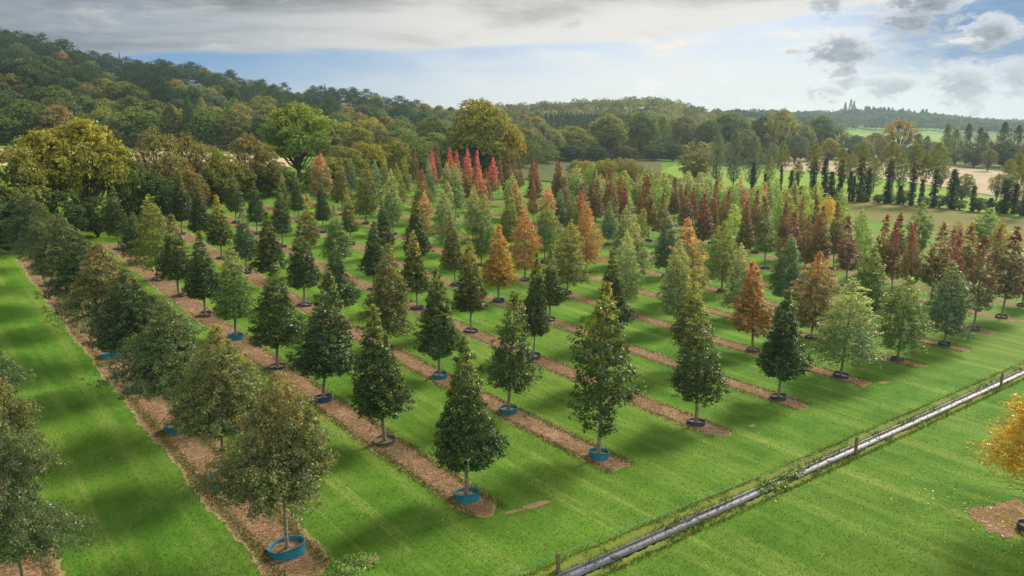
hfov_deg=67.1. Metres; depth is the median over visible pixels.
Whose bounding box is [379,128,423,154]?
broadleaf tree
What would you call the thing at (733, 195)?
nursery tree
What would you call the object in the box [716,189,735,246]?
nursery tree
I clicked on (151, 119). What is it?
broadleaf tree
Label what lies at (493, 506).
dry grass edge
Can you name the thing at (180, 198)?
nursery tree
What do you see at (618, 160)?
hedge bush
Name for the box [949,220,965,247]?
nursery tree
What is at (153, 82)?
broadleaf tree
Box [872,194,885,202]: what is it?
shrub
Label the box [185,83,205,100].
broadleaf tree
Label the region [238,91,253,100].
pine tree
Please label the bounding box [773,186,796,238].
nursery tree
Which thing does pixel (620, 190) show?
nursery tree
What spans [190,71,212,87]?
pine tree
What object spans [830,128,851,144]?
open crowned tree
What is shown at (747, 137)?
oak tree
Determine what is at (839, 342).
nursery tree
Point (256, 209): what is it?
nursery tree
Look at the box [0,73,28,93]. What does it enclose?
thin crowned tree
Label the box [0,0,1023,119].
sky
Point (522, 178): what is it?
nursery tree
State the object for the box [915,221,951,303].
nursery tree
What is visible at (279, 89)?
broadleaf tree
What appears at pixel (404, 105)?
pine tree
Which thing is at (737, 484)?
fence rope
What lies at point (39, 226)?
nursery tree
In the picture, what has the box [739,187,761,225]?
nursery tree
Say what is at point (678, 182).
nursery tree
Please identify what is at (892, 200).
shrub
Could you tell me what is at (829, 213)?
nursery tree
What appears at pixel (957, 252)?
nursery tree
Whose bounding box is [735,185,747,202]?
nursery tree
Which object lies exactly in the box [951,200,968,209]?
shrub
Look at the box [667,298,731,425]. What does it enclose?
nursery tree
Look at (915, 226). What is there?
nursery tree
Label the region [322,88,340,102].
broadleaf tree
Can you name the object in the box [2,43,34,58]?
broadleaf tree
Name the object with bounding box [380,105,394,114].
broadleaf tree
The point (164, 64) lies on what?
pine tree
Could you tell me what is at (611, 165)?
hedge bush
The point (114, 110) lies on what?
thin crowned tree
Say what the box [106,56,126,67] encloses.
pine tree
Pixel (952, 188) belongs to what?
ivy clad tree
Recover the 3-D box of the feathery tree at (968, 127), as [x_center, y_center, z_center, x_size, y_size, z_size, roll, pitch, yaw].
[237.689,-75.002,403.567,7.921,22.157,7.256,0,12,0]
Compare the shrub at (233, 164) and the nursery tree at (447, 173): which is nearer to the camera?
the shrub at (233, 164)
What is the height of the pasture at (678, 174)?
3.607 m
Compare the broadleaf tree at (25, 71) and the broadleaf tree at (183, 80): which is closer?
the broadleaf tree at (25, 71)
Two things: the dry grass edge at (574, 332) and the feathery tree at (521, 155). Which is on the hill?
the feathery tree at (521, 155)
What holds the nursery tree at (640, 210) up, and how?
on the mulch strip at (973, 311)
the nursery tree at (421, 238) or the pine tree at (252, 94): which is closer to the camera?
the nursery tree at (421, 238)
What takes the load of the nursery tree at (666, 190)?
on the mulch strip at (773, 237)
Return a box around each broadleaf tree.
[0,29,18,48]
[0,50,11,73]
[0,58,21,81]
[0,74,9,91]
[0,90,32,104]
[0,95,27,131]
[0,108,28,142]
[1,99,52,140]
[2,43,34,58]
[3,47,32,67]
[7,64,51,96]
[13,55,51,82]
[21,86,51,102]
[24,42,53,57]
[32,85,83,109]
[33,104,73,138]
[35,97,83,125]
[36,73,75,94]
[37,56,60,66]
[38,67,66,88]
[39,43,64,59]
[50,62,75,79]
[51,51,73,66]
[59,77,86,96]
[67,49,93,65]
[72,61,105,89]
[75,100,108,127]
[76,95,101,112]
[78,73,108,97]
[82,61,101,71]
[84,50,105,63]
[87,77,122,97]
[95,54,112,70]
[95,98,122,123]
[96,81,127,103]
[100,72,116,79]
[105,66,123,78]
[109,105,163,145]
[111,95,151,118]
[113,111,166,134]
[114,83,150,110]
[115,70,148,91]
[115,80,137,96]
[126,60,152,79]
[130,67,155,95]
[138,75,175,103]
[141,99,172,125]
[161,61,178,75]
[162,78,183,100]
[162,80,186,99]
[164,87,191,106]
[164,98,195,127]
[168,68,190,81]
[174,109,230,146]
[175,63,190,78]
[180,78,189,86]
[180,86,210,111]
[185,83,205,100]
[196,67,213,87]
[202,91,226,109]
[203,87,223,101]
[205,74,224,86]
[205,106,224,127]
[212,84,225,100]
[213,88,245,110]
[214,108,254,148]
[219,78,240,91]
[221,98,248,114]
[233,76,247,85]
[233,115,278,150]
[236,85,253,97]
[246,81,257,93]
[252,95,267,108]
[253,105,278,122]
[254,84,271,96]
[254,96,281,110]
[256,79,270,86]
[265,83,281,97]
[270,83,281,97]
[278,91,293,96]
[280,82,290,90]
[291,92,307,101]
[300,115,345,154]
[313,85,328,100]
[316,96,343,115]
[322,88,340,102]
[328,111,357,126]
[332,121,356,146]
[339,106,353,117]
[346,92,363,107]
[351,112,368,125]
[353,104,371,115]
[353,117,386,141]
[355,119,365,126]
[366,103,379,112]
[366,109,391,119]
[368,124,388,150]
[370,95,384,108]
[376,116,392,127]
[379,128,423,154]
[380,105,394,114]
[382,97,393,106]
[385,119,414,141]
[387,106,408,118]
[389,95,407,108]
[392,115,411,122]
[405,101,419,115]
[405,114,423,129]
[406,122,419,130]
[414,99,421,108]
[415,132,452,159]
[417,103,432,112]
[432,105,443,116]
[436,110,451,119]
[443,116,454,122]
[446,106,456,112]
[452,143,476,164]
[505,111,516,119]
[511,127,542,162]
[515,114,531,123]
[516,111,532,118]
[528,116,547,126]
[531,111,544,118]
[544,129,568,158]
[577,133,601,157]
[619,138,641,156]
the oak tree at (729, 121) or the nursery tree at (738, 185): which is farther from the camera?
the oak tree at (729, 121)
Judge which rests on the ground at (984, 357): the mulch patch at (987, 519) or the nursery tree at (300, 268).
the mulch patch at (987, 519)
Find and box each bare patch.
[350,555,379,566]
[504,509,518,513]
[518,500,549,510]
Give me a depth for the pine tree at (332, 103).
442.06 m
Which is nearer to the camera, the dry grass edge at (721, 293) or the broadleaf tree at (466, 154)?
the dry grass edge at (721, 293)
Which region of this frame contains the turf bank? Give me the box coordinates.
[528,363,1023,575]
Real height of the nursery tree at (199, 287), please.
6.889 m
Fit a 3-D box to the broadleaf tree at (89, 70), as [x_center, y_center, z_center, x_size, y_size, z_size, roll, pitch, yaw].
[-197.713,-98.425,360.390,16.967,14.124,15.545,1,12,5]
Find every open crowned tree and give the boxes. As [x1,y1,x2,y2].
[126,126,183,208]
[164,130,212,198]
[226,131,275,197]
[517,120,541,159]
[533,125,554,147]
[763,108,802,159]
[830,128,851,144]
[871,138,893,161]
[881,118,922,158]
[935,166,951,187]
[980,149,998,170]
[988,173,1006,200]
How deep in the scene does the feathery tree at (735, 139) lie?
242.92 m
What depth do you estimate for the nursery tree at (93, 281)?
47.81 m
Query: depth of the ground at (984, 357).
38.55 m
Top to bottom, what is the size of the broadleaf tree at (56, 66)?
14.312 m
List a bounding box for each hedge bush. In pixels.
[565,160,578,174]
[574,161,589,174]
[581,160,596,178]
[595,160,609,180]
[602,158,618,180]
[609,157,622,176]
[616,158,629,178]
[622,158,639,182]
[634,164,645,174]
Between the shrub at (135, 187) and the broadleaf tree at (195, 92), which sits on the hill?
the broadleaf tree at (195, 92)
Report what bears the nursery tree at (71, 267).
on the mulch strip at (182, 442)
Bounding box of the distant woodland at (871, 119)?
[713,108,1023,132]
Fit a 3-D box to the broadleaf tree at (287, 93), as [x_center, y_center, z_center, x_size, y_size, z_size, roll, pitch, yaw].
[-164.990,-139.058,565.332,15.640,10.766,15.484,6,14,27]
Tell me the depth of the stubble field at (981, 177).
335.63 m
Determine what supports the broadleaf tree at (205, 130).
on the hill
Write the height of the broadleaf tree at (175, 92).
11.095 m
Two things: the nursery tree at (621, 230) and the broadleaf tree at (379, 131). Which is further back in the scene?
the broadleaf tree at (379, 131)
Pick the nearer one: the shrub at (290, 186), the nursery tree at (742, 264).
the nursery tree at (742, 264)
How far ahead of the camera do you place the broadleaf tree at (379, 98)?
581.03 m
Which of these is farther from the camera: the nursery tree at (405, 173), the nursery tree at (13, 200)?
the nursery tree at (405, 173)
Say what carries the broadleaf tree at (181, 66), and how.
on the hill
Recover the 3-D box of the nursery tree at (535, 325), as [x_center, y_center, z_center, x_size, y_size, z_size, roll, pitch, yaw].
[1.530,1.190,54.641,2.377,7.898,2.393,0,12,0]
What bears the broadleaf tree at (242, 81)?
on the hill
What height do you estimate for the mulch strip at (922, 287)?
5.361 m
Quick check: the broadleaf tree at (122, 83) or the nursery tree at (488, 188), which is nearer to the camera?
the nursery tree at (488, 188)
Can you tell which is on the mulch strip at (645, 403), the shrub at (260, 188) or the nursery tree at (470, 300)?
the nursery tree at (470, 300)
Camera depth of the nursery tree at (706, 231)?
101.71 m
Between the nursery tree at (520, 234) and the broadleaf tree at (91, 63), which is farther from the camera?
the broadleaf tree at (91, 63)
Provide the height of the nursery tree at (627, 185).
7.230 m
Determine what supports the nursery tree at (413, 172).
on the ground at (984, 357)
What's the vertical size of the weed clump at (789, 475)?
0.524 m
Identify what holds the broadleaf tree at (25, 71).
on the hill
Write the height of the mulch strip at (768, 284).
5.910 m
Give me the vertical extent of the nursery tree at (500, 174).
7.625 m
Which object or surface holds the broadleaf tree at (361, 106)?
on the hill
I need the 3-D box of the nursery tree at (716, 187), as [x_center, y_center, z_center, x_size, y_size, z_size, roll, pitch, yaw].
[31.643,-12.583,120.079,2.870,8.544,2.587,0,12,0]
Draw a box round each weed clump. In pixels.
[324,552,380,575]
[756,475,790,498]
[775,466,804,481]
[788,461,804,471]
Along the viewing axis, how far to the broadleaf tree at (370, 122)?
305.23 m
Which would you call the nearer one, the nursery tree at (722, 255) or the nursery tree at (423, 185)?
the nursery tree at (722, 255)
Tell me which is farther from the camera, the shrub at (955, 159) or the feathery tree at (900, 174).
the shrub at (955, 159)
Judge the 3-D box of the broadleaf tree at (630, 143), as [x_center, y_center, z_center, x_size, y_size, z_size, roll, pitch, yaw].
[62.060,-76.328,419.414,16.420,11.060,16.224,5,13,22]
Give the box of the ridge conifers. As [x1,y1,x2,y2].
[842,99,927,115]
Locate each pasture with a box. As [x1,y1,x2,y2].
[662,163,1023,217]
[847,132,943,143]
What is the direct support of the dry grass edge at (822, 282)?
on the ground at (984, 357)
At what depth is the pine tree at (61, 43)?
512.58 m
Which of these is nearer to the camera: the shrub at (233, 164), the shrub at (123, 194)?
the shrub at (123, 194)
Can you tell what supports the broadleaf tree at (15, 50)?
on the hill
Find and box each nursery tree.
[0,187,45,252]
[0,193,58,267]
[0,348,36,402]
[0,376,49,526]
[0,405,100,575]
[2,203,78,285]
[25,213,91,305]
[34,229,117,331]
[40,241,148,358]
[80,298,258,434]
[81,267,191,393]
[101,186,130,249]
[115,211,152,264]
[124,194,178,280]
[149,213,199,296]
[153,323,285,487]
[165,171,191,234]
[175,369,344,560]
[179,230,221,317]
[187,181,211,244]
[205,195,234,258]
[210,239,257,340]
[224,169,246,223]
[226,202,258,273]
[244,261,309,369]
[245,181,264,234]
[246,212,287,287]
[269,184,292,247]
[275,173,290,213]
[284,220,322,306]
[284,270,358,402]
[288,171,305,222]
[294,193,320,256]
[305,153,334,204]
[314,179,331,232]
[319,204,353,273]
[322,237,361,327]
[330,157,353,214]
[341,187,359,244]
[345,158,358,196]
[349,161,383,224]
[349,304,415,446]
[352,242,414,350]
[355,221,387,289]
[367,160,383,199]
[376,200,395,258]
[377,168,404,234]
[378,156,390,188]
[390,163,409,206]
[397,155,412,198]
[397,230,431,309]
[401,201,433,270]
[408,147,418,190]
[409,168,434,222]
[411,268,461,379]
[414,190,436,244]
[423,158,437,207]
[429,335,509,502]
[430,150,438,186]
[430,190,463,247]
[433,147,442,188]
[434,180,457,223]
[439,215,464,286]
[441,163,453,188]
[443,148,453,180]
[443,163,467,216]
[451,235,488,332]
[453,149,462,187]
[458,193,497,266]
[460,171,474,205]
[461,149,472,185]
[461,185,494,241]
[464,169,493,221]
[471,150,480,175]
[471,160,481,186]
[475,289,544,414]
[479,169,492,200]
[479,224,520,302]
[487,157,500,201]
[494,156,503,185]
[498,189,519,251]
[502,155,512,193]
[502,173,518,207]
[506,208,543,281]
[508,180,525,226]
[511,156,522,187]
[515,164,525,190]
[516,189,529,214]
[518,250,549,359]
[523,158,542,211]
[526,164,543,188]
[527,177,539,224]
[532,186,563,244]
[533,198,560,263]
[534,162,540,202]
[538,248,569,321]
[546,219,594,294]
[550,159,559,192]
[551,161,566,197]
[553,189,568,232]
[554,294,647,460]
[556,176,571,209]
[562,193,577,233]
[567,169,578,195]
[568,165,585,212]
[571,190,592,254]
[571,201,606,275]
[577,185,589,225]
[579,183,587,209]
[580,165,587,195]
[583,282,632,389]
[584,163,599,196]
[586,168,596,204]
[587,178,604,227]
[589,181,604,218]
[593,250,639,328]
[595,174,607,195]
[597,201,618,245]
[601,168,619,220]
[603,184,618,231]
[609,172,618,195]
[609,205,641,266]
[613,230,645,312]
[614,176,628,203]
[615,171,632,198]
[615,175,623,203]
[616,188,631,235]
[618,184,631,213]
[618,214,655,279]
[630,178,645,205]
[631,173,636,192]
[633,208,650,252]
[634,175,649,213]
[635,169,651,196]
[635,195,646,239]
[637,177,658,241]
[645,179,666,230]
[647,168,659,188]
[648,213,677,276]
[649,169,666,195]
[653,192,669,244]
[655,172,674,214]
[655,239,700,329]
[660,217,715,293]
[665,174,675,200]
[667,176,682,225]
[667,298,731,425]
[668,266,715,370]
[673,177,687,213]
[674,184,695,234]
[678,184,685,218]
[681,172,694,204]
[688,172,703,194]
[689,182,707,214]
[689,188,698,228]
[690,172,707,202]
[692,193,716,254]
[697,183,713,217]
[701,220,743,291]
[703,175,713,202]
[704,194,719,243]
[707,179,721,233]
[712,184,725,214]
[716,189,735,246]
[716,243,762,316]
[717,181,727,207]
[717,195,729,234]
[720,184,744,220]
[726,204,742,249]
[726,261,774,352]
[729,182,742,205]
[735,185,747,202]
[736,201,755,252]
[737,188,750,219]
[738,189,746,214]
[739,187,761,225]
[742,184,766,216]
[749,189,764,253]
[752,195,780,268]
[753,289,815,400]
[760,179,775,216]
[763,184,773,221]
[764,233,803,307]
[770,177,781,209]
[771,192,784,246]
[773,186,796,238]
[773,210,805,273]
[776,199,789,247]
[777,202,790,244]
[781,251,851,338]
[788,180,800,208]
[791,183,797,212]
[793,195,806,262]
[797,184,813,223]
[797,215,816,277]
[799,200,820,232]
[801,277,897,378]
[804,206,833,280]
[808,187,817,218]
[808,195,823,237]
[808,215,823,251]
[809,182,827,212]
[819,195,835,223]
[826,201,844,269]
[827,206,855,241]
[834,187,850,218]
[834,216,864,285]
[839,245,891,325]
[853,208,869,252]
[856,224,875,274]
[864,213,895,290]
[866,276,937,361]
[883,222,906,295]
[885,213,906,257]
[899,223,923,299]
[900,223,923,285]
[904,202,935,252]
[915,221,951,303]
[921,259,977,346]
[940,228,957,267]
[943,228,967,307]
[947,223,990,279]
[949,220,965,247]
[955,234,1003,331]
[969,207,1013,257]
[986,226,1005,272]
[986,226,1023,318]
[990,218,1010,266]
[1014,269,1023,306]
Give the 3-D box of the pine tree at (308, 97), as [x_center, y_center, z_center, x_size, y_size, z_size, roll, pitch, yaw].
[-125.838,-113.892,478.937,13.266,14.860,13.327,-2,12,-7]
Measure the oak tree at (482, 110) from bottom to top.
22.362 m
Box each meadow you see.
[443,154,661,183]
[769,139,1019,170]
[947,130,1023,146]
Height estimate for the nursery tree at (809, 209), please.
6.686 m
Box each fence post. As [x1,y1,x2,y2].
[556,552,560,573]
[854,436,858,454]
[1000,372,1003,386]
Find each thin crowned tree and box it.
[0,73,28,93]
[56,69,85,91]
[66,112,101,137]
[72,82,108,100]
[82,103,130,143]
[91,106,133,135]
[155,104,185,136]
[176,104,217,133]
[220,102,254,118]
[245,99,267,116]
[340,126,371,153]
[409,108,421,117]
[519,130,555,166]
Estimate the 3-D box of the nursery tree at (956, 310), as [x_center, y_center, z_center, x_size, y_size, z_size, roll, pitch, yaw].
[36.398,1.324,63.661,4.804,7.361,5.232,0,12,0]
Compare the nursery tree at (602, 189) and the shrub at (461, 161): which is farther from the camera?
the shrub at (461, 161)
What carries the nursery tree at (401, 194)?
on the mulch strip at (724, 314)
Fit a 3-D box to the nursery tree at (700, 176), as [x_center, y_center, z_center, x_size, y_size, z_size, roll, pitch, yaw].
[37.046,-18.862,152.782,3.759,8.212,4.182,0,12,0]
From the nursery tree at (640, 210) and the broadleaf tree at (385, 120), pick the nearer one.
the nursery tree at (640, 210)
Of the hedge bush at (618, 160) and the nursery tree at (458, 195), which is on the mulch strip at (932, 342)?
the nursery tree at (458, 195)
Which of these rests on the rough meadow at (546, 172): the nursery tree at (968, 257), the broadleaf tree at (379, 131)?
the broadleaf tree at (379, 131)
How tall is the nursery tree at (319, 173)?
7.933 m
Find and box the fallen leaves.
[130,298,1023,574]
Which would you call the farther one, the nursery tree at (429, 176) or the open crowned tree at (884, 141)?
the open crowned tree at (884, 141)
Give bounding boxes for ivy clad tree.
[749,162,756,189]
[774,141,790,191]
[787,170,794,194]
[791,161,805,189]
[802,144,824,195]
[820,157,829,197]
[826,171,836,199]
[834,148,852,199]
[846,171,853,200]
[851,145,874,200]
[851,176,856,200]
[863,168,873,201]
[878,140,903,203]
[896,185,904,203]
[903,144,927,205]
[918,156,931,205]
[925,142,953,206]
[945,169,961,208]
[967,185,977,210]
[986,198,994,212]
[996,159,1018,213]
[1010,184,1020,213]
[1017,161,1023,215]
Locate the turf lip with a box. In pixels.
[585,375,1023,575]
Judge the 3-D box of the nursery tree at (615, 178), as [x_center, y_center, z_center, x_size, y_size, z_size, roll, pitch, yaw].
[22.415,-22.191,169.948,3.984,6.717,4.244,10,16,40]
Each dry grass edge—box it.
[14,259,328,575]
[32,500,65,575]
[104,244,496,516]
[171,225,630,471]
[228,215,731,434]
[263,204,806,408]
[304,196,871,385]
[365,205,926,366]
[407,200,969,351]
[436,196,995,334]
[474,196,1022,321]
[497,195,1021,307]
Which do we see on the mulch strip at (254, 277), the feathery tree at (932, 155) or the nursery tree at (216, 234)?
the nursery tree at (216, 234)
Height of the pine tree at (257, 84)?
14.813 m
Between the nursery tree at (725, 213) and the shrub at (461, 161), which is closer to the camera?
the nursery tree at (725, 213)
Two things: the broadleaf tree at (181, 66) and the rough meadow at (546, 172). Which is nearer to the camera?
the rough meadow at (546, 172)
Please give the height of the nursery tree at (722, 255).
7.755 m
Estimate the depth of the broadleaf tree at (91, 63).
479.37 m
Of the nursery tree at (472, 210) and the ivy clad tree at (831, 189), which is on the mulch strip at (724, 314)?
the nursery tree at (472, 210)
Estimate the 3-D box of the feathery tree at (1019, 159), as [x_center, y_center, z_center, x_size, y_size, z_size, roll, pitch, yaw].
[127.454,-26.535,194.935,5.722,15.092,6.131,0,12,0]
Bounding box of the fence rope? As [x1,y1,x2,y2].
[506,362,1022,575]
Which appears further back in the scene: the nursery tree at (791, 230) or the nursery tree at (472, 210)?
the nursery tree at (472, 210)
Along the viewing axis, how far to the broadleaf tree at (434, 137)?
283.81 m
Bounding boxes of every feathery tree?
[157,103,185,142]
[178,97,197,135]
[194,97,207,110]
[221,102,236,129]
[510,129,529,167]
[651,115,673,146]
[705,132,725,185]
[723,129,744,183]
[742,135,764,184]
[761,153,776,184]
[762,144,783,166]
[842,154,856,188]
[869,157,883,191]
[894,150,910,190]
[910,133,923,145]
[922,136,932,152]
[922,149,940,163]
[940,124,954,156]
[948,129,964,157]
[959,124,974,155]
[972,126,986,157]
[980,132,990,147]
[986,141,995,162]
[993,121,1012,165]
[1006,124,1023,153]
[1007,153,1023,201]
[1011,146,1023,168]
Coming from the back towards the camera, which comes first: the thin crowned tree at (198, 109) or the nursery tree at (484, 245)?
the thin crowned tree at (198, 109)
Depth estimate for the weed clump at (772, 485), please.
36.28 m
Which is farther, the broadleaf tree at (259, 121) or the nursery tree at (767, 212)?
the broadleaf tree at (259, 121)
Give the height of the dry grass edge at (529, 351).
4.820 m
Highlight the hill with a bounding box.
[0,57,767,168]
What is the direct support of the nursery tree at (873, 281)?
on the mulch strip at (932, 342)
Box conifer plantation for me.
[540,111,631,133]
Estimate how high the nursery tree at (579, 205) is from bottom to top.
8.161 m
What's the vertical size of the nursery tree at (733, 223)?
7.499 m
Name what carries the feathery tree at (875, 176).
on the pasture at (678, 174)
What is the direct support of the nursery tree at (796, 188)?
on the mulch strip at (906, 234)
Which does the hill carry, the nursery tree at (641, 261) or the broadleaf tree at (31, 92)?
the broadleaf tree at (31, 92)
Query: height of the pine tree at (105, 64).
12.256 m
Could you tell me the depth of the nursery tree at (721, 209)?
118.97 m
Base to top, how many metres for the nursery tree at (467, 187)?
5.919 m
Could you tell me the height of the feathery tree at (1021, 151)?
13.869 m
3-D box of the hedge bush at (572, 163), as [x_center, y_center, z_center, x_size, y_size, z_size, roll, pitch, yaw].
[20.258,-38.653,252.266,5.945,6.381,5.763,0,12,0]
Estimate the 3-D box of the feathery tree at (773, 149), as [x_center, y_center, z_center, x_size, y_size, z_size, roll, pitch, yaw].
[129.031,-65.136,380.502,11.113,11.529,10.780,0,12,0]
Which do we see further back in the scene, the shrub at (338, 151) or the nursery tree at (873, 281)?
the shrub at (338, 151)
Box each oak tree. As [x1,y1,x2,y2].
[0,128,85,214]
[39,116,131,228]
[256,101,336,182]
[339,127,376,157]
[384,129,419,149]
[414,116,452,143]
[444,97,519,179]
[483,120,526,181]
[559,125,595,151]
[588,113,629,157]
[617,122,637,145]
[625,111,659,158]
[665,115,700,147]
[696,120,724,156]
[708,112,752,147]
[730,129,760,164]
[751,116,778,147]
[782,134,810,164]
[788,124,817,158]
[805,115,839,145]
[818,137,841,162]
[844,135,864,148]
[851,141,875,156]
[862,132,883,158]
[900,145,927,162]
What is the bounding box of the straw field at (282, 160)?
[0,149,292,166]
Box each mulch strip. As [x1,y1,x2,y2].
[0,486,57,575]
[17,258,324,573]
[104,243,492,515]
[164,224,627,469]
[215,215,728,434]
[263,204,805,407]
[302,196,869,385]
[353,198,924,365]
[385,194,967,350]
[435,196,993,334]
[466,195,1023,321]
[498,195,1023,307]
[540,197,980,285]
[586,202,1019,280]
[615,202,1022,263]
[768,220,1023,257]
[770,217,1021,251]
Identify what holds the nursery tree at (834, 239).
on the mulch strip at (922, 287)
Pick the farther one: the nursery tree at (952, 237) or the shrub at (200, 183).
the shrub at (200, 183)
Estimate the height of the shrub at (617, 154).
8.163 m
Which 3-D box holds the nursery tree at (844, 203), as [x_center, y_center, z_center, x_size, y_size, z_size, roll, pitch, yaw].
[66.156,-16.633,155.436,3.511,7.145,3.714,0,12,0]
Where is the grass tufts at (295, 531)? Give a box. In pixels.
[5,235,1023,575]
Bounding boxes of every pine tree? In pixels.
[0,32,21,49]
[9,30,29,44]
[19,33,41,51]
[33,32,51,54]
[36,44,63,60]
[52,39,77,59]
[53,39,68,52]
[60,54,89,68]
[68,66,87,81]
[83,66,108,77]
[93,59,115,74]
[100,52,117,70]
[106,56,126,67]
[116,56,137,72]
[142,61,157,70]
[145,64,162,77]
[150,58,165,71]
[153,62,175,80]
[159,68,182,81]
[179,60,201,77]
[182,68,204,82]
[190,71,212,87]
[200,73,227,88]
[224,69,239,81]
[224,83,243,98]
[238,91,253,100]
[247,91,269,97]
[248,79,271,96]
[273,97,291,108]
[275,94,292,104]
[280,95,299,105]
[293,99,315,108]
[301,92,316,103]
[302,88,318,100]
[306,85,320,97]
[308,98,328,113]
[320,96,341,114]
[326,91,344,103]
[337,88,350,103]
[344,89,363,106]
[351,106,372,126]
[355,96,373,105]
[360,89,374,104]
[368,97,382,111]
[394,109,413,117]
[399,103,413,115]
[407,111,437,133]
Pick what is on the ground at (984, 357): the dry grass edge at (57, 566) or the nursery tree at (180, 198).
the dry grass edge at (57, 566)
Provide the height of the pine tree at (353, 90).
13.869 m
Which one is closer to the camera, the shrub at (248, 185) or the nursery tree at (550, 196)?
the nursery tree at (550, 196)
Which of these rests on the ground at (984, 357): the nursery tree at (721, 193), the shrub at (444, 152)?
the shrub at (444, 152)
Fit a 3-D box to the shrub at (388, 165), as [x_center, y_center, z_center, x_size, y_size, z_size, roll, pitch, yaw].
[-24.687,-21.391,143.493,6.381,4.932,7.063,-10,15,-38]
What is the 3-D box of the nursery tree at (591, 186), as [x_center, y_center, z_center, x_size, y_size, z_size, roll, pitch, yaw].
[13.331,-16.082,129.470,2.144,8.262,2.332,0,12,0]
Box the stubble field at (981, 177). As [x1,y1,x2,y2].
[779,157,1023,199]
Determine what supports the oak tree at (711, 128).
on the ground at (984, 357)
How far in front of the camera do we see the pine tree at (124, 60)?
529.77 m
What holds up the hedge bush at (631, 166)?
on the rough meadow at (546, 172)
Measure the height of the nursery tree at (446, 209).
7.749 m
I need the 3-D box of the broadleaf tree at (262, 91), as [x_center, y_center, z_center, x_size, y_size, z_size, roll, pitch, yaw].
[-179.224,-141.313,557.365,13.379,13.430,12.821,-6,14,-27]
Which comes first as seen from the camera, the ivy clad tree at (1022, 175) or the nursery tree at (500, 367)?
the nursery tree at (500, 367)
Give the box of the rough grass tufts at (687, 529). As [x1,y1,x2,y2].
[528,360,1023,575]
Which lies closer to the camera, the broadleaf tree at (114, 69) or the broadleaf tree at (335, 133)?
the broadleaf tree at (335, 133)
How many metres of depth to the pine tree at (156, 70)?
492.81 m
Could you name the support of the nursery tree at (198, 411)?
on the mulch strip at (182, 442)
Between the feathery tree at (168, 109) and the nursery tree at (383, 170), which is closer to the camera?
the nursery tree at (383, 170)
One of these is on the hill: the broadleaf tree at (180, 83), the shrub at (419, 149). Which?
the broadleaf tree at (180, 83)
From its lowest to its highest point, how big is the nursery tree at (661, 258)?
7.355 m
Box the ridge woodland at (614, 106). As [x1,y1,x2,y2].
[488,96,800,161]
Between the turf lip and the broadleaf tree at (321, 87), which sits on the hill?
the broadleaf tree at (321, 87)
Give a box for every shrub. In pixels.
[0,142,53,218]
[0,200,30,253]
[36,189,94,233]
[74,195,118,236]
[99,142,150,220]
[118,161,160,221]
[136,173,179,221]
[156,155,197,196]
[171,171,211,208]
[186,141,229,205]
[203,172,238,204]
[208,153,250,200]
[225,161,257,196]
[242,167,276,198]
[252,149,285,196]
[267,161,295,191]
[284,170,300,193]
[300,165,324,190]
[307,156,345,187]
[324,144,364,180]
[327,163,351,185]
[343,141,389,182]
[363,160,395,181]
[372,137,417,179]
[391,133,430,179]
[407,158,430,182]
[418,141,447,179]
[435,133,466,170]
[451,157,481,179]
[480,155,511,180]
[539,145,559,161]
[559,144,586,160]
[583,147,609,160]
[610,146,637,159]
[639,144,668,160]
[661,141,686,160]
[675,149,713,179]
[755,142,771,160]
[796,142,819,160]
[797,185,805,196]
[822,141,842,159]
[835,142,854,158]
[856,192,870,201]
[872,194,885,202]
[876,142,896,159]
[884,195,897,203]
[897,190,909,204]
[917,196,931,205]
[924,141,936,151]
[928,146,953,165]
[930,195,947,207]
[949,174,977,199]
[950,148,964,163]
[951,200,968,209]
[958,143,990,166]
[970,198,989,211]
[989,141,1020,166]
[991,202,1002,212]
[1012,200,1023,215]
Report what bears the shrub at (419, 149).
on the ground at (984, 357)
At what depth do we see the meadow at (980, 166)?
409.28 m
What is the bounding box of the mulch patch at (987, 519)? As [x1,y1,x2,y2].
[966,498,1023,537]
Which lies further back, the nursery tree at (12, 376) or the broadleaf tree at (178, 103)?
the broadleaf tree at (178, 103)
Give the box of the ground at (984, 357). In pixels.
[0,119,1023,575]
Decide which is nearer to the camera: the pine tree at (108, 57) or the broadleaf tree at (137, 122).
the broadleaf tree at (137, 122)
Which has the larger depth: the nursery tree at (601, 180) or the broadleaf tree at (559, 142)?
the broadleaf tree at (559, 142)
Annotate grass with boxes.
[672,187,1023,245]
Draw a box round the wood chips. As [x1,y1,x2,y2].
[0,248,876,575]
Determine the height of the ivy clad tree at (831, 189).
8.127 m
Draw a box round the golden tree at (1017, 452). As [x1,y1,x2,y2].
[962,387,1023,532]
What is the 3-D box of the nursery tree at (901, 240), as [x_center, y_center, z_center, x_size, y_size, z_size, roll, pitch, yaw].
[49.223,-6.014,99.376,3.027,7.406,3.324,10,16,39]
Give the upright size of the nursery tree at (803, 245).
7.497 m
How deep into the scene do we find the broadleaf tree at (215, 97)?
343.93 m
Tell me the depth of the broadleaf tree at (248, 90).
523.12 m
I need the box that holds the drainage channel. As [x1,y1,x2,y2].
[555,368,1023,575]
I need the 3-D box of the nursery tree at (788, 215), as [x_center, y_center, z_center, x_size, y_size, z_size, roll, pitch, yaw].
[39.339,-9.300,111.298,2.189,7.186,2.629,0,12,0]
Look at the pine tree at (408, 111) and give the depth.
490.32 m
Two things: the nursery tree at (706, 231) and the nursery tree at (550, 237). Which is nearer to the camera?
the nursery tree at (550, 237)
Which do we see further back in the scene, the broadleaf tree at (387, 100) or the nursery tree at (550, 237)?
the broadleaf tree at (387, 100)

